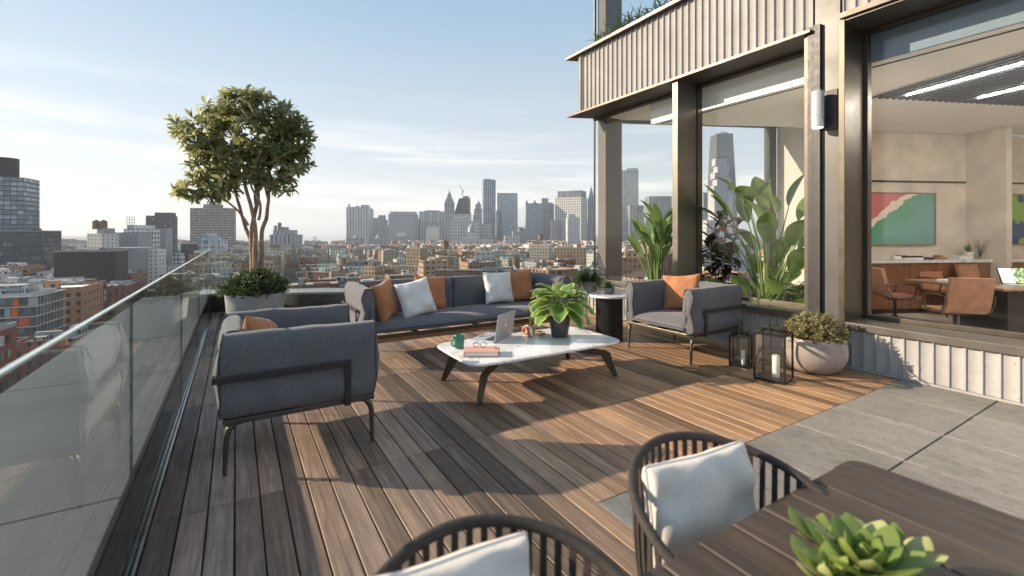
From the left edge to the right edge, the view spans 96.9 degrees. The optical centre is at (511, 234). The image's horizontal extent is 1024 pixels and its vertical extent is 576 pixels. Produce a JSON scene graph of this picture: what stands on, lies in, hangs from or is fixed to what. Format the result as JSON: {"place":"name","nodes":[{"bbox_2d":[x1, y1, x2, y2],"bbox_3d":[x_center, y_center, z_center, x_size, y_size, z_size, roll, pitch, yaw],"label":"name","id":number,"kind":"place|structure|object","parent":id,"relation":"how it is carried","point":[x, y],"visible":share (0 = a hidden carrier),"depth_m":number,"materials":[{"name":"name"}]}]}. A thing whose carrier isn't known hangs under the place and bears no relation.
{"place":"outdoors","nodes":[
{"label":"outdoors","id":0,"kind":"place"},
{"bbox_2d":[0,322,16,393],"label":"building","id":1,"kind":"structure","parent":0,"point":[8,343],"depth_m":90.98,"materials":[{"name":"red brick"}]},
{"bbox_2d":[0,262,44,276],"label":"building","id":2,"kind":"structure","parent":0,"point":[29,269],"depth_m":305.76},
{"bbox_2d":[0,283,66,340],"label":"building","id":3,"kind":"structure","parent":0,"point":[30,309],"depth_m":151.67,"materials":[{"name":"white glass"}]},
{"bbox_2d":[0,275,84,283],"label":"building","id":4,"kind":"structure","parent":0,"point":[26,279],"depth_m":248.75,"materials":[{"name":"grey concrete"}]},
{"bbox_2d":[32,279,105,320],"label":"building","id":5,"kind":"structure","parent":0,"point":[41,282],"depth_m":231.71,"materials":[{"name":"grey brick"}]},
{"bbox_2d":[43,280,102,328],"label":"building","id":6,"kind":"structure","parent":0,"point":[83,302],"depth_m":185.08,"materials":[{"name":"brick"}]},
{"bbox_2d":[124,225,159,246],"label":"tower","id":7,"kind":"structure","parent":0,"point":[153,231],"depth_m":488.21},
{"bbox_2d":[146,212,177,252],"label":"tower","id":8,"kind":"structure","parent":0,"point":[163,220],"depth_m":563.74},
{"bbox_2d":[155,228,172,264],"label":"tower","id":9,"kind":"structure","parent":0,"point":[166,238],"depth_m":524.38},
{"bbox_2d":[159,270,195,295],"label":"building","id":10,"kind":"structure","parent":0,"point":[169,285],"depth_m":272.27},
{"bbox_2d":[190,201,235,248],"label":"tower","id":11,"kind":"structure","parent":0,"point":[219,220],"depth_m":950.00,"materials":[{"name":"concrete"}]},
{"bbox_2d":[198,233,227,253],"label":"tower","id":12,"kind":"structure","parent":0,"point":[214,242],"depth_m":622.54,"materials":[{"name":"grey concrete"}]},
{"bbox_2d":[211,269,239,289],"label":"building","id":13,"kind":"structure","parent":0,"point":[220,276],"depth_m":203.78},
{"bbox_2d":[178,236,345,243],"bbox_3d":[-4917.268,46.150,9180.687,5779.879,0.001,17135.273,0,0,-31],"label":"water","id":14,"kind":"structure","parent":0,"point":[329,239],"depth_m":4920.45,"materials":[{"name":"grey liquid"}]},
{"bbox_2d":[270,227,302,257],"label":"tower","id":15,"kind":"structure","parent":0,"point":[282,236],"depth_m":902.26,"materials":[{"name":"concrete"}]},
{"bbox_2d":[286,278,339,288],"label":"building","id":16,"kind":"structure","parent":0,"point":[299,283],"depth_m":171.69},
{"bbox_2d":[346,204,371,240],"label":"tower","id":17,"kind":"structure","parent":0,"point":[358,221],"depth_m":1901.06,"materials":[{"name":"grey stone"}]},
{"bbox_2d":[361,262,385,276],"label":"tower","id":18,"kind":"structure","parent":0,"point":[372,269],"depth_m":332.22,"materials":[{"name":"beige brick"}]},
{"bbox_2d":[372,215,387,237],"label":"tower","id":19,"kind":"structure","parent":0,"point":[380,226],"depth_m":2002.30,"materials":[{"name":"grey stone"}]},
{"bbox_2d":[0,0,764,235],"label":"sky","id":20,"kind":"structure","parent":0,"point":[407,101],"materials":[{"name":"blue"}]},
{"bbox_2d":[388,212,417,239],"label":"tower","id":21,"kind":"structure","parent":0,"point":[403,222],"depth_m":1820.59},
{"bbox_2d":[62,235,763,321],"bbox_3d":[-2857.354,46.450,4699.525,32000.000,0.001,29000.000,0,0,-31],"label":"ground","id":22,"kind":"structure","parent":0,"point":[290,271],"depth_m":697.13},
{"bbox_2d":[0,157,40,229],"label":"tower","id":23,"kind":"structure","parent":22,"relation":"on","point":[20,203],"depth_m":343.95,"materials":[{"name":"blue glass"}]},
{"bbox_2d":[0,228,61,270],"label":"building","id":24,"kind":"structure","parent":22,"relation":"on","point":[38,246],"depth_m":332.53,"materials":[{"name":"grey glass"}]},
{"bbox_2d":[17,324,99,382],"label":"building","id":25,"kind":"structure","parent":22,"relation":"on","point":[29,344],"depth_m":135.96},
{"bbox_2d":[54,246,127,281],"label":"building","id":26,"kind":"structure","parent":22,"relation":"on","point":[99,263],"depth_m":287.85,"materials":[{"name":"grey concrete"}]},
{"bbox_2d":[87,228,118,248],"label":"tower","id":27,"kind":"structure","parent":22,"relation":"on","point":[106,237],"depth_m":432.59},
{"bbox_2d":[106,280,143,315],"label":"building","id":28,"kind":"structure","parent":22,"relation":"on","point":[118,290],"depth_m":262.80,"materials":[{"name":"red brick"}]},
{"bbox_2d":[106,247,160,284],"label":"tower","id":29,"kind":"structure","parent":22,"relation":"on","point":[137,258],"depth_m":391.09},
{"bbox_2d":[115,232,151,246],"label":"tower","id":30,"kind":"structure","parent":22,"relation":"on","point":[135,239],"depth_m":461.90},
{"bbox_2d":[148,249,165,286],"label":"tower","id":31,"kind":"structure","parent":22,"relation":"on","point":[156,263],"depth_m":400.52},
{"bbox_2d":[62,240,763,275],"bbox_3d":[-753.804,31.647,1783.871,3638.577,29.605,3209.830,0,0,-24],"label":"distant rooftops","id":32,"kind":"object","parent":22,"relation":"on","point":[396,249],"visible":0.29,"depth_m":729.68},
{"bbox_2d":[405,242,427,264],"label":"tower","id":33,"kind":"structure","parent":0,"point":[415,254],"depth_m":421.28,"materials":[{"name":"concrete"}]},
{"bbox_2d":[419,210,443,240],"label":"tower","id":34,"kind":"structure","parent":0,"point":[427,218],"depth_m":1979.89,"materials":[{"name":"grey stone"}]},
{"bbox_2d":[419,258,448,276],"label":"building","id":35,"kind":"structure","parent":0,"point":[429,267],"depth_m":340.69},
{"bbox_2d":[444,185,454,239],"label":"tower","id":36,"kind":"structure","parent":0,"point":[449,207],"depth_m":1950.11,"materials":[{"name":"grey stone"}]},
{"bbox_2d":[454,199,471,220],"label":"tower","id":37,"kind":"structure","parent":0,"point":[462,209],"depth_m":1906.80,"materials":[{"name":"stone"}]},
{"bbox_2d":[451,217,479,241],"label":"tower","id":38,"kind":"structure","parent":0,"point":[459,228],"depth_m":1649.50,"materials":[{"name":"stone"}]},
{"bbox_2d":[436,265,511,276],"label":"building","id":39,"kind":"structure","parent":0,"point":[455,270],"depth_m":270.78,"materials":[{"name":"brown brick"}]},
{"bbox_2d":[460,224,492,243],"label":"tower","id":40,"kind":"structure","parent":0,"point":[471,235],"depth_m":1505.72,"materials":[{"name":"concrete"}]},
{"bbox_2d":[459,260,495,268],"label":"building","id":41,"kind":"structure","parent":0,"point":[474,264],"depth_m":315.73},
{"bbox_2d":[482,179,495,240],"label":"tower","id":42,"kind":"structure","parent":0,"point":[488,201],"depth_m":1841.51,"materials":[{"name":"metal"}]},
{"bbox_2d":[496,193,517,239],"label":"tower","id":43,"kind":"structure","parent":0,"point":[507,204],"depth_m":1960.68,"materials":[{"name":"silver metal"}]},
{"bbox_2d":[524,200,542,240],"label":"tower","id":44,"kind":"structure","parent":0,"point":[533,220],"depth_m":1900.55,"materials":[{"name":"grey glass"}]},
{"bbox_2d":[529,240,552,260],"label":"tower","id":45,"kind":"structure","parent":0,"point":[538,250],"depth_m":481.47,"materials":[{"name":"concrete"}]},
{"bbox_2d":[530,265,577,283],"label":"building","id":46,"kind":"structure","parent":0,"point":[560,271],"depth_m":253.52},
{"bbox_2d":[136,317,998,575],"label":"roof slab","id":47,"kind":"structure","parent":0,"point":[234,493],"depth_m":2.54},
{"bbox_2d":[0,294,197,575],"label":"parapet","id":48,"kind":"structure","parent":47,"relation":"on","point":[65,463],"depth_m":2.44,"materials":[{"name":"concrete"}]},
{"bbox_2d":[0,249,211,575],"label":"glass balustrade","id":49,"kind":"object","parent":47,"relation":"on","point":[204,305],"visible":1,"depth_m":2.48,"materials":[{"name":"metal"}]},
{"bbox_2d":[179,287,576,314],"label":"parapet","id":50,"kind":"structure","parent":47,"relation":"on","point":[301,297],"depth_m":8.46,"materials":[{"name":"grey concrete"}]},
{"bbox_2d":[136,309,900,575],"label":"deck","id":51,"kind":"structure","parent":47,"relation":"on","point":[559,440],"depth_m":3.07,"materials":[{"name":"brown wood"}]},
{"bbox_2d":[224,291,285,312],"bbox_3d":[-4.097,1.189,7.258,0.855,0.522,0.855,0,0,-31],"label":"planter","id":52,"kind":"object","parent":51,"relation":"on","point":[250,303],"visible":0.45,"depth_m":6.91,"materials":[{"name":"concrete"}]},
{"bbox_2d":[163,84,317,286],"bbox_3d":[-4.296,-0.760,7.254,2.365,3.216,1.390,0,0,0],"label":"tree","id":53,"kind":"object","parent":52,"relation":"in","point":[227,170],"visible":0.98,"depth_m":7.08,"materials":[{"name":"green plant"}]},
{"bbox_2d":[214,267,291,298],"bbox_3d":[-4.118,0.758,7.254,1.099,0.496,1.110,0,0,-31],"label":"shrub","id":54,"kind":"object","parent":52,"relation":"on","point":[244,279],"visible":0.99,"depth_m":7.03,"materials":[{"name":"green plant"}]},
{"bbox_2d":[211,304,379,476],"bbox_3d":[-1.597,1.024,3.348,0.996,0.852,1.067,0,0,-31],"label":"armchair","id":55,"kind":"object","parent":51,"relation":"on","point":[302,359],"visible":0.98,"depth_m":2.91,"materials":[{"name":"grey fabric"}]},
{"bbox_2d":[243,315,277,330],"bbox_3d":[-1.682,0.790,3.132,0.196,0.467,0.467,-21,-7,-18],"label":"scatter cushion","id":56,"kind":"object","parent":55,"relation":"on","point":[250,323],"visible":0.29,"depth_m":2.97,"materials":[{"name":"orange fabric"}]},
{"bbox_2d":[341,272,569,343],"bbox_3d":[-0.640,1.017,6.019,2.897,0.868,1.016,0,0,-31],"label":"sofa","id":57,"kind":"object","parent":51,"relation":"on","point":[465,297],"visible":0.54,"depth_m":5.66,"materials":[{"name":"grey fabric"}]},
{"bbox_2d":[370,278,397,321],"bbox_3d":[-1.507,0.785,5.368,0.202,0.462,0.462,-14,4,6],"label":"scatter cushion","id":58,"kind":"object","parent":57,"relation":"on","point":[386,307],"visible":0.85,"depth_m":5.21,"materials":[{"name":"orange fabric"}]},
{"bbox_2d":[394,277,436,317],"bbox_3d":[-1.171,0.775,5.525,0.452,0.452,0.198,-12,-12,-40],"label":"scatter cushion","id":59,"kind":"object","parent":57,"relation":"on","point":[415,297],"visible":0.99,"depth_m":5.45,"materials":[{"name":"white fabric"}]},
{"bbox_2d":[414,275,445,308],"bbox_3d":[-1.066,0.765,5.930,0.462,0.462,0.178,6,-18,-38],"label":"scatter cushion","id":60,"kind":"object","parent":57,"relation":"on","point":[437,287],"visible":0.53,"depth_m":5.92,"materials":[{"name":"orange fabric"}]},
{"bbox_2d":[483,271,513,303],"bbox_3d":[-0.190,0.749,6.434,0.452,0.451,0.207,1,-17,-31],"label":"scatter cushion","id":61,"kind":"object","parent":57,"relation":"on","point":[498,287],"visible":1,"depth_m":6.35,"materials":[{"name":"white fabric"}]},
{"bbox_2d":[503,269,534,300],"bbox_3d":[0.100,0.756,6.689,0.461,0.462,0.178,-3,-9,-24],"label":"scatter cushion","id":62,"kind":"object","parent":57,"relation":"on","point":[521,284],"visible":0.71,"depth_m":6.63,"materials":[{"name":"orange fabric"}]},
{"bbox_2d":[373,513,626,575],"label":"dining chair","id":63,"kind":"object","parent":51,"relation":"on","point":[423,541],"visible":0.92,"depth_m":0.96,"materials":[{"name":"metal"}]},
{"bbox_2d":[378,532,529,575],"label":"chair cushion","id":64,"kind":"object","parent":63,"relation":"on","point":[508,555],"visible":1,"depth_m":0.83,"materials":[{"name":"fabric"}]},
{"bbox_2d":[437,327,619,406],"bbox_3d":[0.188,1.270,4.579,1.750,0.361,0.920,0,0,-31],"label":"coffee table","id":65,"kind":"object","parent":51,"relation":"on","point":[517,346],"visible":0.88,"depth_m":4.45,"materials":[{"name":"white stone"}]},
{"bbox_2d":[463,346,499,356],"bbox_3d":[-0.272,1.062,4.117,0.322,0.053,0.201,0,0,-2],"label":"book","id":66,"kind":"object","parent":65,"relation":"on","point":[482,351],"visible":1,"depth_m":4.03,"materials":[{"name":"paper"}]},
{"bbox_2d":[470,309,515,342],"bbox_3d":[-0.196,0.946,4.747,0.339,0.286,0.397,0,0,26],"label":"laptop","id":67,"kind":"object","parent":65,"relation":"on","point":[505,323],"visible":1,"depth_m":4.67,"materials":[{"name":"silver metal"}]},
{"bbox_2d":[528,282,594,337],"bbox_3d":[0.521,0.807,4.824,0.707,0.564,0.717,0,0,0],"label":"potted plant","id":68,"kind":"object","parent":65,"relation":"on","point":[559,319],"visible":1,"depth_m":4.74,"materials":[{"name":"green plant"}]},
{"bbox_2d":[580,289,597,326],"bbox_3d":[1.218,1.166,7.250,0.298,0.569,0.298,0,0,-31],"label":"plant stand","id":69,"kind":"object","parent":51,"relation":"on","point":[596,290],"visible":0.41,"depth_m":7.12,"materials":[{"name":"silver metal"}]},
{"bbox_2d":[569,265,608,309],"bbox_3d":[1.226,0.842,7.257,0.674,0.698,0.672,0,0,-31],"label":"potted fern","id":70,"kind":"object","parent":69,"relation":"on","point":[585,281],"visible":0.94,"depth_m":7.15,"materials":[{"name":"green plant"}]},
{"bbox_2d":[588,292,625,340],"bbox_3d":[1.345,1.138,6.280,0.576,0.620,0.576,0,0,-31],"label":"side table","id":71,"kind":"object","parent":51,"relation":"on","point":[609,314],"visible":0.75,"depth_m":6.13,"materials":[{"name":"wood"}]},
{"bbox_2d":[625,279,746,365],"bbox_3d":[2.117,1.024,5.652,0.996,0.852,1.067,0,0,-31],"label":"armchair","id":72,"kind":"object","parent":51,"relation":"on","point":[710,308],"visible":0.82,"depth_m":5.33,"materials":[{"name":"grey fabric"}]},
{"bbox_2d":[663,273,700,308],"bbox_3d":[2.219,0.761,5.938,0.487,0.487,0.203,-7,-24,32],"label":"scatter cushion","id":73,"kind":"object","parent":72,"relation":"on","point":[676,287],"visible":0.64,"depth_m":5.89,"materials":[{"name":"orange fabric"}]},
{"bbox_2d":[628,431,828,575],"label":"dining chair","id":74,"kind":"object","parent":51,"relation":"on","point":[647,538],"visible":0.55,"depth_m":1.29,"materials":[{"name":"metal"}]},
{"bbox_2d":[642,440,755,567],"bbox_3d":[0.524,0.790,1.226,0.377,0.377,0.120,1,-10,-26],"label":"chair cushion","id":75,"kind":"object","parent":74,"relation":"on","point":[693,500],"visible":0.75,"depth_m":1.18,"materials":[{"name":"fabric"}]},
{"bbox_2d":[729,321,752,368],"bbox_3d":[2.524,1.208,5.011,0.205,0.485,0.205,0,0,37],"label":"lantern","id":76,"kind":"object","parent":51,"relation":"on","point":[737,363],"visible":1,"depth_m":4.98,"materials":[{"name":"black metal"}]},
{"bbox_2d":[753,316,793,384],"bbox_3d":[2.619,1.142,4.547,0.285,0.615,0.285,0,0,-44],"label":"lantern","id":77,"kind":"object","parent":51,"relation":"on","point":[783,379],"visible":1,"depth_m":4.54,"materials":[{"name":"black metal"}]},
{"bbox_2d":[781,334,848,374],"bbox_3d":[3.220,1.269,4.848,0.604,0.362,0.604,0,0,-31],"label":"bowl planter","id":78,"kind":"object","parent":51,"relation":"on","point":[822,358],"visible":0.62,"depth_m":4.61,"materials":[{"name":"concrete"}]},
{"bbox_2d":[779,309,854,345],"bbox_3d":[3.205,0.975,4.838,0.676,0.342,0.686,0,0,-31],"label":"shrub","id":79,"kind":"object","parent":78,"relation":"on","point":[815,327],"visible":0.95,"depth_m":4.71,"materials":[{"name":"green plant"}]},
{"bbox_2d":[640,460,1023,575],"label":"dining table","id":80,"kind":"object","parent":51,"relation":"on","point":[967,537],"visible":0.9,"depth_m":1.08,"materials":[{"name":"brown wood"}]},
{"bbox_2d":[788,507,947,575],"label":"succulent","id":81,"kind":"object","parent":80,"relation":"on","point":[850,545],"visible":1,"depth_m":0.89,"materials":[{"name":"green plant"}]},
{"bbox_2d":[565,0,1023,405],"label":"building","id":82,"kind":"structure","parent":47,"relation":"on","point":[931,96],"depth_m":6.21,"materials":[{"name":"metal"}]},
{"bbox_2d":[592,1,671,43],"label":"planter box","id":83,"kind":"object","parent":82,"relation":"on","point":[633,21],"visible":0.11,"depth_m":7.75,"materials":[{"name":"brown metal"}]},
{"bbox_2d":[586,0,672,44],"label":"ledge plants","id":84,"kind":"object","parent":83,"relation":"in","point":[631,19],"visible":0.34,"depth_m":7.96,"materials":[{"name":"green plant"}]},
{"bbox_2d":[627,200,671,279],"bbox_3d":[2.360,0.440,7.621,0.959,1.994,1.128,0,0,-31],"label":"indoor plant","id":85,"kind":"object","parent":82,"relation":"on","point":[657,238],"visible":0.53,"depth_m":7.54,"materials":[{"name":"green plant"}]},
{"bbox_2d":[578,35,807,317],"bbox_3d":[2.562,-0.675,7.215,0.565,3.350,4.232,0,0,-31],"label":"window","id":86,"kind":"structure","parent":82,"relation":"in","point":[686,97],"depth_m":6.88,"materials":[{"name":"beige metal"}]},
{"bbox_2d":[622,120,777,296],"bbox_3d":[3.910,-0.426,9.409,3.413,3.752,0.170,0,0,-7],"label":"far window","id":87,"kind":"structure","parent":82,"relation":"in","point":[770,133],"depth_m":9.52,"materials":[{"name":"brown metal"}]},
{"bbox_2d":[702,210,748,283],"bbox_3d":[3.317,0.493,7.248,0.831,1.888,0.994,0,0,-31],"label":"indoor plant","id":88,"kind":"object","parent":82,"relation":"on","point":[717,264],"visible":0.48,"depth_m":7.20,"materials":[{"name":"green plant"}]},
{"bbox_2d":[695,175,803,300],"bbox_3d":[3.890,0.252,6.759,1.747,2.371,2.122,0,0,-31],"label":"indoor plant","id":89,"kind":"object","parent":82,"relation":"on","point":[761,194],"visible":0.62,"depth_m":6.66,"materials":[{"name":"green plant"}]},
{"bbox_2d":[705,264,803,302],"bbox_3d":[3.579,0.944,6.424,1.357,0.986,1.251,0,0,40],"label":"indoor plant","id":90,"kind":"object","parent":82,"relation":"on","point":[775,288],"visible":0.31,"depth_m":6.18,"materials":[{"name":"green plant"}]},
{"bbox_2d":[763,281,803,301],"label":"indoor fern","id":91,"kind":"object","parent":82,"relation":"on","point":[794,292],"visible":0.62,"depth_m":6.27,"materials":[{"name":"green plant"}]},
{"bbox_2d":[811,88,838,130],"bbox_3d":[3.482,-1.390,5.074,0.263,0.440,0.128,0,0,-1],"label":"wall lamp","id":92,"kind":"object","parent":82,"relation":"attached to","point":[825,109],"visible":1,"depth_m":5.04,"materials":[{"name":"silver metal"}]},
{"bbox_2d":[872,267,921,317],"bbox_3d":[6.166,0.988,7.357,0.550,0.888,0.546,0,0,13],"label":"meeting chair","id":93,"kind":"object","parent":82,"relation":"on","point":[880,284],"visible":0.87,"depth_m":7.28,"materials":[{"name":"brown leather"}]},
{"bbox_2d":[872,192,935,245],"bbox_3d":[7.213,-0.290,8.610,1.864,1.004,0.035,0,0,-7],"label":"painting","id":94,"kind":"object","parent":82,"relation":"attached to","point":[899,218],"visible":0.59,"depth_m":8.64,"materials":[{"name":"paint"}]},
{"bbox_2d":[839,0,1023,356],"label":"window","id":95,"kind":"structure","parent":82,"relation":"in","point":[855,31],"depth_m":4.98,"materials":[{"name":"beige metal"}]},
{"bbox_2d":[872,259,992,313],"bbox_3d":[7.576,0.951,8.468,2.625,0.972,0.460,0,0,-7],"label":"sideboard","id":96,"kind":"object","parent":82,"relation":"on","point":[899,271],"visible":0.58,"depth_m":8.24,"materials":[{"name":"brown wood"}]},
{"bbox_2d":[918,271,947,316],"bbox_3d":[7.665,0.988,8.083,0.546,0.888,0.550,0,0,-7],"label":"meeting chair","id":97,"kind":"object","parent":82,"relation":"on","point":[936,288],"visible":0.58,"depth_m":8.22,"materials":[{"name":"brown leather"}]},
{"bbox_2d":[922,277,995,324],"bbox_3d":[5.802,0.988,5.918,0.546,0.888,0.550,0,0,13],"label":"meeting chair","id":98,"kind":"object","parent":82,"relation":"on","point":[965,296],"visible":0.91,"depth_m":5.71,"materials":[{"name":"brown leather"}]},
{"bbox_2d":[904,278,1023,332],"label":"meeting table","id":99,"kind":"object","parent":82,"relation":"on","point":[1007,314],"visible":0.47,"depth_m":6.27,"materials":[{"name":"brown wood"}]},
{"bbox_2d":[996,267,1023,285],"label":"laptop","id":100,"kind":"object","parent":99,"relation":"on","point":[1011,276],"visible":1,"depth_m":6.40,"materials":[{"name":"white plastic"}]},
{"bbox_2d":[955,264,993,277],"bbox_3d":[8.283,0.988,7.982,0.546,0.888,0.550,0,0,-13],"label":"meeting chair","id":101,"kind":"object","parent":82,"relation":"on","point":[967,270],"visible":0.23,"depth_m":8.18,"materials":[{"name":"brown leather"}]},
{"bbox_2d":[1012,194,1023,244],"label":"painting","id":102,"kind":"object","parent":82,"relation":"attached to","point":[1017,219],"visible":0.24,"depth_m":8.96,"materials":[{"name":"multicoloured paint"}]},
{"bbox_2d":[555,242,585,265],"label":"building","id":103,"kind":"structure","parent":0,"point":[578,255],"depth_m":450.34,"materials":[{"name":"concrete"}]},
{"bbox_2d":[555,190,586,240],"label":"tower","id":104,"kind":"structure","parent":0,"point":[571,202],"depth_m":1810.88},
{"bbox_2d":[566,214,579,243],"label":"tower","id":105,"kind":"structure","parent":0,"point":[572,229],"depth_m":1550.34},
{"bbox_2d":[587,187,593,240],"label":"tower","id":106,"kind":"structure","parent":0,"point":[590,218],"depth_m":1900.00,"materials":[{"name":"grey stone"}]},
{"bbox_2d":[622,170,629,240],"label":"tower","id":107,"kind":"structure","parent":0,"point":[625,188],"depth_m":1900.00,"materials":[{"name":"grey stone"}]},
{"bbox_2d":[625,168,637,204],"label":"tower","id":108,"kind":"structure","parent":0,"point":[633,172],"depth_m":2020.00,"materials":[{"name":"glass"}]},
{"bbox_2d":[622,250,643,279],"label":"building","id":109,"kind":"structure","parent":0,"point":[632,266],"depth_m":260.21,"materials":[{"name":"beige brick"}]},
{"bbox_2d":[627,205,643,239],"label":"tower","id":110,"kind":"structure","parent":0,"point":[632,210],"depth_m":1750.00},
{"bbox_2d":[640,248,671,275],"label":"tower","id":111,"kind":"structure","parent":0,"point":[667,262],"depth_m":329.63,"materials":[{"name":"red brick"}]},
{"bbox_2d":[645,196,671,235],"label":"tower","id":112,"kind":"structure","parent":0,"point":[663,204],"depth_m":1800.00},
{"bbox_2d":[708,158,731,241],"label":"tower","id":113,"kind":"structure","parent":0,"point":[721,169],"depth_m":1657.65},
{"bbox_2d":[707,127,738,243],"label":"tower","id":114,"kind":"structure","parent":0,"point":[721,144],"depth_m":2110.67,"materials":[{"name":"glass"}]},
{"bbox_2d":[702,237,757,282],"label":"tower","id":115,"kind":"structure","parent":0,"point":[750,250],"depth_m":300.00,"materials":[{"name":"grey stone"}]},
{"bbox_2d":[598,380,1023,528],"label":"stone paving","id":116,"kind":"structure","parent":0,"point":[977,458],"depth_m":3.15,"materials":[{"name":"stone"}]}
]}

